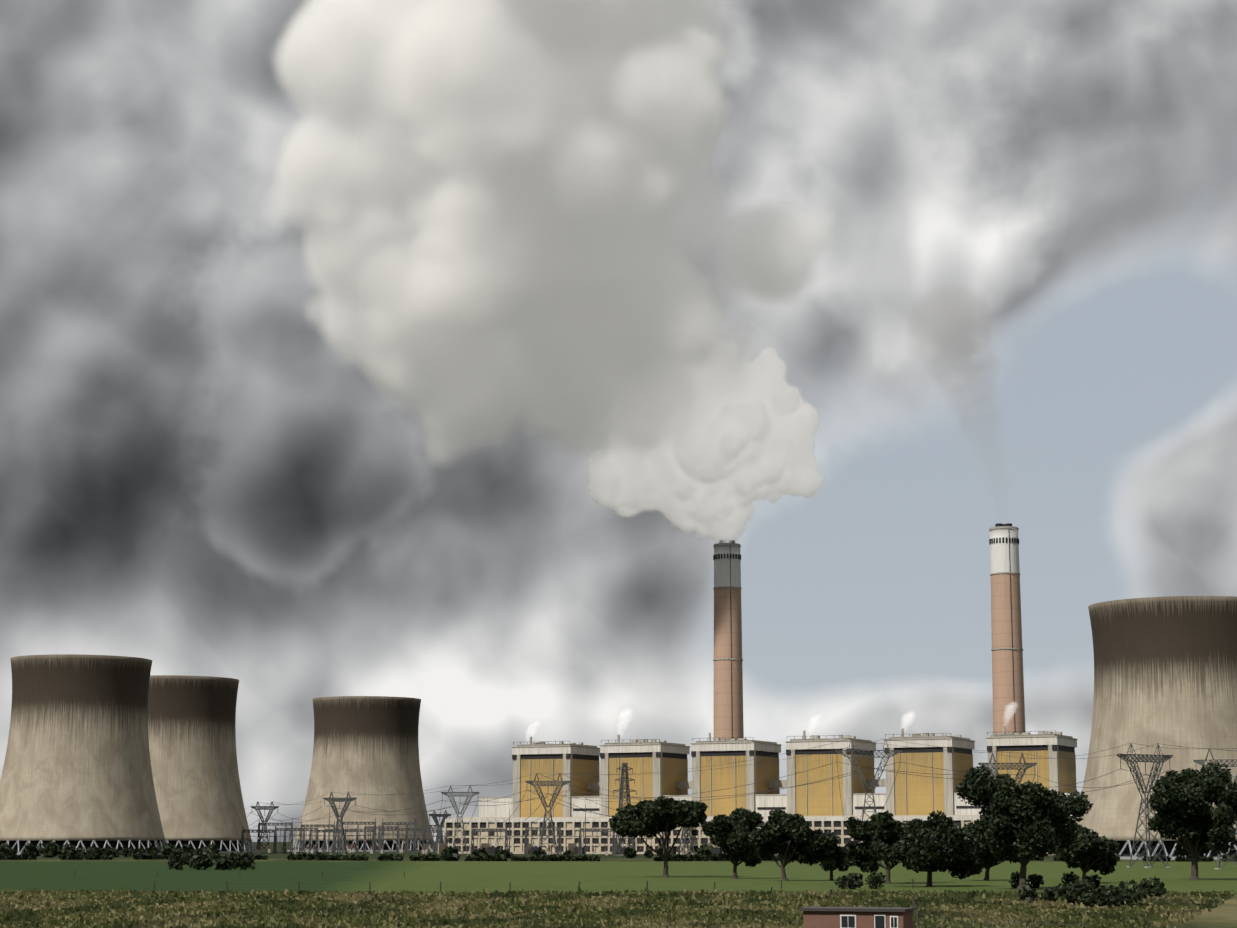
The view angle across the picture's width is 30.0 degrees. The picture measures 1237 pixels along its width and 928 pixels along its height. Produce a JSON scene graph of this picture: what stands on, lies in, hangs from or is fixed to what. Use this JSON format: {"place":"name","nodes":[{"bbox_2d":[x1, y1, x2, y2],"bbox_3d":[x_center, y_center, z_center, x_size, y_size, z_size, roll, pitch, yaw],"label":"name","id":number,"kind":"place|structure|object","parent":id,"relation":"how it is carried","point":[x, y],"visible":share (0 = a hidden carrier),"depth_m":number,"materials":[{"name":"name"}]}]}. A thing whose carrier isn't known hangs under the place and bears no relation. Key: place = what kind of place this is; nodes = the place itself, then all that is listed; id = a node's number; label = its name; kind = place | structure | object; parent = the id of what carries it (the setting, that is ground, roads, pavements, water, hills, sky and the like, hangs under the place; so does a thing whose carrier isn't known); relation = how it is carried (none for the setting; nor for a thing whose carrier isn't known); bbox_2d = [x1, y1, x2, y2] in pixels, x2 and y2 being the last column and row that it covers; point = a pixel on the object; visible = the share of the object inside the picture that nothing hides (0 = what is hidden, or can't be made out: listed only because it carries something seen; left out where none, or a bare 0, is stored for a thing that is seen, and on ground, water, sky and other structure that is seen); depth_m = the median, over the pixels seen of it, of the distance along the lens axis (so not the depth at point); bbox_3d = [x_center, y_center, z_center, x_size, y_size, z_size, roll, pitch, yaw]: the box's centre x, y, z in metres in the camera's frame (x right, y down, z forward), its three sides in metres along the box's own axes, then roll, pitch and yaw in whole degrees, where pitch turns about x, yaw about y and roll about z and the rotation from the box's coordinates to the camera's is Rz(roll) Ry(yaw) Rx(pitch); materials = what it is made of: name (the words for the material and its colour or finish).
{"place":"outdoors","nodes":[
{"label":"outdoors","id":0,"kind":"place"},
{"bbox_2d":[0,842,1236,927],"bbox_3d":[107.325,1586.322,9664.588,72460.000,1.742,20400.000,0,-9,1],"label":"ground","id":1,"kind":"structure","parent":0,"point":[279,871],"depth_m":548.30,"materials":[{"name":"green plant"}]},
{"bbox_2d":[0,654,166,854],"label":"cooling tower","id":2,"kind":"structure","parent":1,"relation":"on","point":[77,771],"depth_m":1455.00,"materials":[{"name":"concrete"}]},
{"bbox_2d":[148,675,255,852],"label":"cooling tower","id":3,"kind":"structure","parent":1,"relation":"on","point":[192,748],"depth_m":1639.90,"materials":[{"name":"concrete"}]},
{"bbox_2d":[167,848,256,869],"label":"bushes","id":4,"kind":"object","parent":1,"relation":"on","point":[200,859],"depth_m":686.21,"materials":[{"name":"green plant"}]},
{"bbox_2d":[251,802,278,851],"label":"pylon","id":5,"kind":"object","parent":1,"relation":"on","point":[257,808],"visible":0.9,"depth_m":1727.43,"materials":[{"name":"grey metal"}]},
{"bbox_2d":[323,792,356,853],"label":"pylon","id":6,"kind":"object","parent":1,"relation":"on","point":[331,801],"visible":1,"depth_m":1479.77,"materials":[{"name":"grey metal"}]},
{"bbox_2d":[0,840,713,857],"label":"shrubs","id":7,"kind":"object","parent":1,"relation":"on","point":[51,850],"visible":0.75,"depth_m":1203.98,"materials":[{"name":"green plant"}]},
{"bbox_2d":[287,696,435,851],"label":"cooling tower","id":8,"kind":"structure","parent":1,"relation":"on","point":[365,746],"depth_m":1875.21,"materials":[{"name":"concrete"}]},
{"bbox_2d":[428,810,450,851],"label":"pylon","id":9,"kind":"object","parent":1,"relation":"on","point":[435,816],"visible":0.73,"depth_m":1773.86,"materials":[{"name":"grey metal"}]},
{"bbox_2d":[240,804,668,854],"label":"switchyard","id":10,"kind":"object","parent":1,"relation":"on","point":[347,830],"visible":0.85,"depth_m":1554.76,"materials":[{"name":"grey metal"}]},
{"bbox_2d":[441,785,478,855],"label":"pylon","id":11,"kind":"object","parent":1,"relation":"on","point":[454,807],"visible":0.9,"depth_m":1310.86,"materials":[{"name":"grey metal"}]},
{"bbox_2d":[525,773,570,856],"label":"pylon","id":12,"kind":"object","parent":1,"relation":"on","point":[545,805],"visible":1,"depth_m":1212.22,"materials":[{"name":"grey metal"}]},
{"bbox_2d":[75,870,1084,927],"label":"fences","id":13,"kind":"object","parent":1,"relation":"on","point":[912,897],"visible":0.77,"depth_m":394.53,"materials":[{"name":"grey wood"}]},
{"bbox_2d":[318,893,857,926],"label":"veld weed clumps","id":14,"kind":"object","parent":1,"relation":"on","point":[516,912],"visible":0.25,"depth_m":238.89,"materials":[{"name":"green plant"}]},
{"bbox_2d":[0,886,1235,927],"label":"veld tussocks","id":15,"kind":"object","parent":1,"relation":"on","point":[37,911],"visible":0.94,"depth_m":277.23,"materials":[{"name":"green plant"}]},
{"bbox_2d":[0,851,1236,861],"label":"hedge","id":16,"kind":"object","parent":1,"relation":"on","point":[419,857],"visible":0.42,"depth_m":992.70,"materials":[{"name":"green plant"}]},
{"bbox_2d":[613,763,636,854],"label":"lattice mast","id":17,"kind":"object","parent":1,"relation":"on","point":[627,780],"visible":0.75,"depth_m":1380.47,"materials":[{"name":"grey metal"}]},
{"bbox_2d":[609,796,708,876],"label":"lone tree","id":18,"kind":"object","parent":1,"relation":"on","point":[658,815],"visible":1,"depth_m":552.23,"materials":[{"name":"green plant"}]},
{"bbox_2d":[678,799,694,853],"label":"pylon","id":19,"kind":"object","parent":1,"relation":"on","point":[686,830],"visible":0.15,"depth_m":1473.99,"materials":[{"name":"grey metal"}]},
{"bbox_2d":[713,540,743,739],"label":"chimney","id":20,"kind":"object","parent":1,"relation":"on","point":[728,693],"visible":0.69,"depth_m":1728.05,"materials":[{"name":"brown concrete"}]},
{"bbox_2d":[701,807,763,878],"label":"tree","id":21,"kind":"object","parent":1,"relation":"on","point":[731,832],"visible":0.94,"depth_m":528.22,"materials":[{"name":"green plant"}]},
{"bbox_2d":[438,815,1075,854],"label":"turbine hall","id":22,"kind":"structure","parent":1,"relation":"on","point":[570,826],"depth_m":1516.56,"materials":[{"name":"beige concrete"}]},
{"bbox_2d":[748,809,812,880],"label":"tree","id":23,"kind":"object","parent":1,"relation":"on","point":[782,833],"visible":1,"depth_m":488.52,"materials":[{"name":"green plant"}]},
{"bbox_2d":[793,828,849,880],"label":"tree","id":24,"kind":"object","parent":1,"relation":"on","point":[828,852],"visible":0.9,"depth_m":487.21,"materials":[{"name":"green plant"}]},
{"bbox_2d":[799,907,915,927],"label":"brick hut","id":25,"kind":"object","parent":1,"relation":"on","point":[856,917],"visible":1,"depth_m":192.14,"materials":[{"name":"brown brick"}]},
{"bbox_2d":[835,739,901,861],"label":"pylon","id":26,"kind":"object","parent":1,"relation":"on","point":[883,757],"visible":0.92,"depth_m":935.16,"materials":[{"name":"grey metal"}]},
{"bbox_2d":[247,739,1236,834],"bbox_3d":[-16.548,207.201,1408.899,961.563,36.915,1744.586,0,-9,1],"label":"power lines","id":27,"kind":"object","parent":26,"relation":"attached to","point":[565,774],"visible":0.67,"depth_m":1076.21,"materials":[{"name":"grey metal"}]},
{"bbox_2d":[844,810,914,883],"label":"tree","id":28,"kind":"object","parent":1,"relation":"on","point":[883,827],"visible":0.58,"depth_m":453.59,"materials":[{"name":"green plant"}]},
{"bbox_2d":[868,810,983,886],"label":"tree","id":29,"kind":"object","parent":1,"relation":"on","point":[942,843],"visible":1,"depth_m":420.53,"materials":[{"name":"green plant"}]},
{"bbox_2d":[962,822,1018,880],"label":"tree","id":30,"kind":"object","parent":1,"relation":"on","point":[986,858],"visible":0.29,"depth_m":482.92,"materials":[{"name":"green plant"}]},
{"bbox_2d":[833,871,1166,907],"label":"scrub","id":31,"kind":"object","parent":1,"relation":"on","point":[1072,889],"visible":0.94,"depth_m":327.98,"materials":[{"name":"green plant"}]},
{"bbox_2d":[978,753,1036,791],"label":"pylon","id":32,"kind":"object","parent":1,"relation":"on","point":[1028,765],"visible":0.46,"depth_m":944.82,"materials":[{"name":"grey metal"}]},
{"bbox_2d":[989,523,1025,734],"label":"chimney","id":33,"kind":"object","parent":1,"relation":"on","point":[1007,665],"visible":0.54,"depth_m":1635.81,"materials":[{"name":"brown concrete"}]},
{"bbox_2d":[956,765,1093,889],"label":"tree","id":34,"kind":"object","parent":1,"relation":"on","point":[1025,822],"visible":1,"depth_m":395.08,"materials":[{"name":"green plant"}]},
{"bbox_2d":[1055,822,1119,882],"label":"tree","id":35,"kind":"object","parent":1,"relation":"on","point":[1087,851],"visible":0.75,"depth_m":451.47,"materials":[{"name":"green plant"}]},
{"bbox_2d":[1117,743,1172,867],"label":"pylon","id":36,"kind":"object","parent":1,"relation":"on","point":[1143,759],"visible":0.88,"depth_m":744.41,"materials":[{"name":"grey metal"}]},
{"bbox_2d":[1076,596,1236,859],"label":"cooling tower","id":37,"kind":"structure","parent":1,"relation":"on","point":[1165,670],"depth_m":1108.14,"materials":[{"name":"concrete"}]},
{"bbox_2d":[1147,760,1236,879],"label":"tree","id":38,"kind":"object","parent":1,"relation":"on","point":[1192,818],"visible":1,"depth_m":485.22,"materials":[{"name":"green plant"}]},
{"bbox_2d":[1193,749,1236,868],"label":"pylon","id":39,"kind":"object","parent":1,"relation":"on","point":[1201,762],"visible":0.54,"depth_m":706.06,"materials":[{"name":"grey metal"}]},
{"bbox_2d":[0,0,1236,841],"label":"sky","id":40,"kind":"structure","parent":0,"point":[441,354],"materials":[{"name":"grey"}]},
{"bbox_2d":[478,726,1080,816],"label":"boiler houses","id":41,"kind":"structure","parent":0,"point":[914,794],"depth_m":1516.70,"materials":[{"name":"metal"}]}
]}

